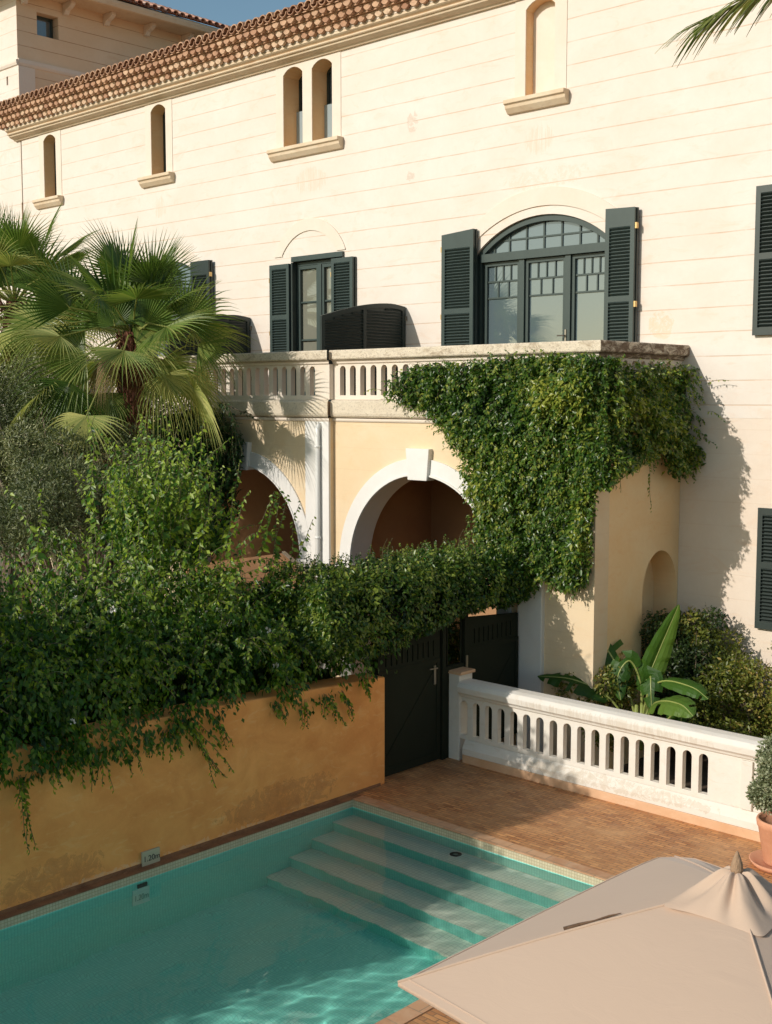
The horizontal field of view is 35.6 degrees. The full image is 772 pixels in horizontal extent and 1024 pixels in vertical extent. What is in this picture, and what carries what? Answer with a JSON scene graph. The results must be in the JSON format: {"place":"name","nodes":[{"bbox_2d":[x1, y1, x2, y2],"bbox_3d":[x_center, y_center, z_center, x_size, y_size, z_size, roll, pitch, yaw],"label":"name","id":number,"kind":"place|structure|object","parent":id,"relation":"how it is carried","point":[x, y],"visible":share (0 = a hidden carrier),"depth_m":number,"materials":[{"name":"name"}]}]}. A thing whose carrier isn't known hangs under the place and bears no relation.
{"place":"outdoors","nodes":[
{"label":"outdoors","id":0,"kind":"place"},
{"bbox_2d":[145,0,305,28],"label":"sky","id":1,"kind":"structure","parent":0,"point":[227,12],"materials":[{"name":"blue"}]},
{"bbox_2d":[0,415,503,742],"bbox_3d":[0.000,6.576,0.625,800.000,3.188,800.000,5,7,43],"label":"ground","id":2,"kind":"structure","parent":0,"point":[502,739],"depth_m":34.54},
{"bbox_2d":[0,344,92,620],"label":"olive tree","id":3,"kind":"object","parent":2,"relation":"on","point":[15,380],"visible":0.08,"depth_m":22.84,"materials":[{"name":"green plant"}]},
{"bbox_2d":[0,201,121,616],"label":"fan palm","id":4,"kind":"object","parent":2,"relation":"on","point":[24,242],"visible":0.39,"depth_m":24.48,"materials":[{"name":"green plant"}]},
{"bbox_2d":[0,364,170,616],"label":"olive tree","id":5,"kind":"object","parent":2,"relation":"on","point":[61,498],"visible":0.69,"depth_m":19.06,"materials":[{"name":"green plant"}]},
{"bbox_2d":[0,214,253,584],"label":"fan palm","id":6,"kind":"object","parent":2,"relation":"on","point":[123,296],"visible":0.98,"depth_m":20.06,"materials":[{"name":"green plant"}]},
{"bbox_2d":[144,397,253,563],"bbox_3d":[-3.562,0.431,21.865,2.820,5.012,1.319,5,7,43],"label":"wisteria","id":7,"kind":"object","parent":2,"relation":"on","point":[221,459],"visible":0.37,"depth_m":21.34,"materials":[{"name":"green plant"}]},
{"bbox_2d":[0,405,400,854],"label":"bougainvillea","id":8,"kind":"object","parent":2,"relation":"on","point":[116,653],"visible":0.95,"depth_m":13.86,"materials":[{"name":"green plant"}]},
{"bbox_2d":[186,551,318,664],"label":"shed","id":9,"kind":"structure","parent":2,"relation":"on","point":[253,566],"depth_m":17.44,"materials":[{"name":"ceramic"}]},
{"bbox_2d":[0,0,771,733],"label":"villa","id":10,"kind":"object","parent":2,"relation":"on","point":[460,172],"visible":0.66,"depth_m":20.75,"materials":[{"name":"beige paint"}]},
{"bbox_2d":[54,143,56,194],"bbox_3d":[-8.126,-8.612,30.105,0.548,1.527,0.050,5,7,43],"label":"window","id":11,"kind":"structure","parent":10,"relation":"in","point":[54,143],"depth_m":30.25,"materials":[{"name":"green paint"}]},
{"bbox_2d":[0,0,227,419],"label":"tower","id":12,"kind":"structure","parent":10,"relation":"on","point":[43,43],"depth_m":31.51,"materials":[{"name":"beige paint"}]},
{"bbox_2d":[37,16,52,38],"bbox_3d":[-8.975,-12.608,31.348,0.060,0.568,0.628,5,7,43],"label":"window","id":13,"kind":"structure","parent":12,"relation":"in","point":[44,25],"depth_m":31.42,"materials":[{"name":"glass"}]},
{"bbox_2d":[163,112,165,171],"bbox_3d":[-4.832,-8.323,27.060,0.538,1.527,0.050,5,7,43],"label":"window","id":14,"kind":"structure","parent":10,"relation":"in","point":[164,132],"depth_m":27.21,"materials":[{"name":"green paint"}]},
{"bbox_2d":[148,262,190,356],"bbox_3d":[-4.724,-4.036,27.041,2.098,3.118,0.100,5,7,43],"label":"window","id":15,"kind":"structure","parent":10,"relation":"in","point":[185,265],"depth_m":26.74,"materials":[{"name":"green paint"}]},
{"bbox_2d":[296,76,302,143],"bbox_3d":[-1.540,-8.031,24.093,0.600,1.570,0.180,5,7,43],"label":"window","id":16,"kind":"structure","parent":10,"relation":"in","point":[299,115],"depth_m":24.20,"materials":[{"name":"green paint"}]},
{"bbox_2d":[291,251,343,400],"bbox_3d":[-1.297,-3.615,23.762,1.460,2.900,0.215,5,7,43],"label":"window","id":17,"kind":"structure","parent":10,"relation":"in","point":[313,277],"depth_m":23.98,"materials":[{"name":"clear glass"}]},
{"bbox_2d":[324,66,331,137],"bbox_3d":[-0.950,-7.976,23.513,0.600,1.570,0.180,5,7,43],"label":"window","id":18,"kind":"structure","parent":10,"relation":"in","point":[327,108],"depth_m":23.62,"materials":[{"name":"green paint"}]},
{"bbox_2d":[28,340,689,768],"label":"balcony","id":19,"kind":"structure","parent":10,"relation":"attached to","point":[350,474],"depth_m":19.66,"materials":[{"name":"beige paint"}]},
{"bbox_2d":[166,315,251,394],"bbox_3d":[-3.563,-3.172,24.386,0.075,1.699,2.153,5,7,43],"label":"privacy screen","id":20,"kind":"object","parent":19,"relation":"on","point":[245,326],"visible":0.22,"depth_m":24.79,"materials":[{"name":"green paint"}]},
{"bbox_2d":[320,303,406,394],"bbox_3d":[-0.373,-2.888,21.398,0.075,1.699,2.153,5,7,43],"label":"privacy screen","id":21,"kind":"object","parent":19,"relation":"on","point":[374,326],"visible":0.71,"depth_m":21.35,"materials":[{"name":"green paint"}]},
{"bbox_2d":[364,348,728,602],"bbox_3d":[2.155,-0.575,17.719,5.626,3.619,2.503,1,6,11],"label":"climbing vine","id":22,"kind":"object","parent":19,"relation":"attached to","point":[539,418],"visible":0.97,"depth_m":17.19,"materials":[{"name":"green plant"}]},
{"bbox_2d":[478,214,604,393],"bbox_3d":[2.627,-3.376,20.102,2.798,3.118,0.177,5,7,43],"label":"window","id":23,"kind":"structure","parent":10,"relation":"in","point":[541,278],"depth_m":20.12,"materials":[{"name":"clear glass"}]},
{"bbox_2d":[365,614,459,673],"bbox_3d":[0.584,2.064,17.833,1.743,2.684,2.064,5,7,43],"label":"shrub","id":24,"kind":"object","parent":2,"relation":"on","point":[453,648],"visible":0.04,"depth_m":17.48,"materials":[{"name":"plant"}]},
{"bbox_2d":[613,747,707,791],"bbox_3d":[10.509,4.654,10.854,22.900,0.480,3.700,5,7,43],"label":"garden bed","id":25,"kind":"object","parent":2,"relation":"on","point":[688,768],"depth_m":17.66,"materials":[{"name":"soil"}]},
{"bbox_2d":[551,652,639,752],"bbox_3d":[3.066,2.810,17.523,1.322,1.741,1.401,5,7,43],"label":"shrub","id":26,"kind":"object","parent":25,"relation":"on","point":[606,686],"visible":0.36,"depth_m":17.12,"materials":[{"name":"green plant"}]},
{"bbox_2d":[537,604,708,750],"bbox_3d":[3.522,2.369,16.682,1.299,2.125,2.796,-4,7,-35],"label":"banana plant","id":27,"kind":"object","parent":25,"relation":"on","point":[652,664],"visible":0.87,"depth_m":16.98,"materials":[{"name":"green plant"}]},
{"bbox_2d":[639,603,728,726],"bbox_3d":[4.392,2.353,18.001,1.421,2.079,1.676,2,6,20],"label":"shrub","id":28,"kind":"object","parent":25,"relation":"on","point":[683,662],"visible":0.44,"depth_m":17.64,"materials":[{"name":"green plant"}]},
{"bbox_2d":[679,606,771,738],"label":"shrub","id":29,"kind":"object","parent":25,"relation":"on","point":[729,694],"visible":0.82,"depth_m":17.12,"materials":[{"name":"green plant"}]},
{"bbox_2d":[761,640,771,739],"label":"shrub","id":30,"kind":"object","parent":25,"relation":"on","point":[769,705],"visible":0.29,"depth_m":16.64,"materials":[{"name":"green plant"}]},
{"bbox_2d":[1,758,771,1023],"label":"terrace","id":31,"kind":"structure","parent":0,"point":[602,835],"depth_m":14.28,"materials":[{"name":"tile"}]},
{"bbox_2d":[0,673,384,920],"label":"garden wall","id":32,"kind":"structure","parent":31,"relation":"on","point":[174,809],"depth_m":13.26,"materials":[{"name":"yellow paint"}]},
{"bbox_2d":[141,846,159,866],"bbox_3d":[-2.531,3.707,12.931,0.028,0.158,0.230,5,7,43],"label":"depth sign","id":33,"kind":"object","parent":32,"relation":"attached to","point":[150,856],"visible":1,"depth_m":12.92,"materials":[{"name":"beige"}]},
{"bbox_2d":[0,796,614,1023],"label":"swimming pool","id":34,"kind":"structure","parent":31,"relation":"in","point":[536,859],"depth_m":13.27,"materials":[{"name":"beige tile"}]},
{"bbox_2d":[0,808,592,1023],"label":"water","id":35,"kind":"structure","parent":34,"relation":"in","point":[351,916],"depth_m":11.56,"materials":[{"name":"teal liquid"}]},
{"bbox_2d":[371,588,517,776],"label":"garden gate","id":36,"kind":"structure","parent":31,"relation":"on","point":[417,709],"depth_m":16.44,"materials":[{"name":"paint"}]},
{"bbox_2d":[246,529,536,671],"bbox_3d":[0.175,1.137,16.467,1.900,1.624,4.372,5,7,43],"label":"hedge","id":37,"kind":"object","parent":36,"relation":"attached to","point":[361,588],"visible":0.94,"depth_m":15.54,"materials":[{"name":"green plant"}]},
{"bbox_2d":[398,851,771,1023],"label":"parasol","id":38,"kind":"object","parent":31,"relation":"on","point":[675,939],"visible":1,"depth_m":5.66,"materials":[{"name":"beige fabric"}]},
{"bbox_2d":[448,667,766,841],"bbox_3d":[6.970,3.382,11.206,16.700,1.345,0.404,5,7,43],"label":"balustrade","id":39,"kind":"object","parent":31,"relation":"on","point":[723,804],"visible":0.95,"depth_m":14.94,"materials":[{"name":"stone"}]},
{"bbox_2d":[659,0,771,66],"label":"feather palm","id":40,"kind":"object","parent":31,"relation":"on","point":[745,7],"visible":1,"depth_m":8.37,"materials":[{"name":"green plant"}]},
{"bbox_2d":[745,733,771,873],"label":"potted shrub","id":41,"kind":"object","parent":31,"relation":"on","point":[759,791],"visible":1,"depth_m":12.79,"materials":[{"name":"green plant"}]}
]}

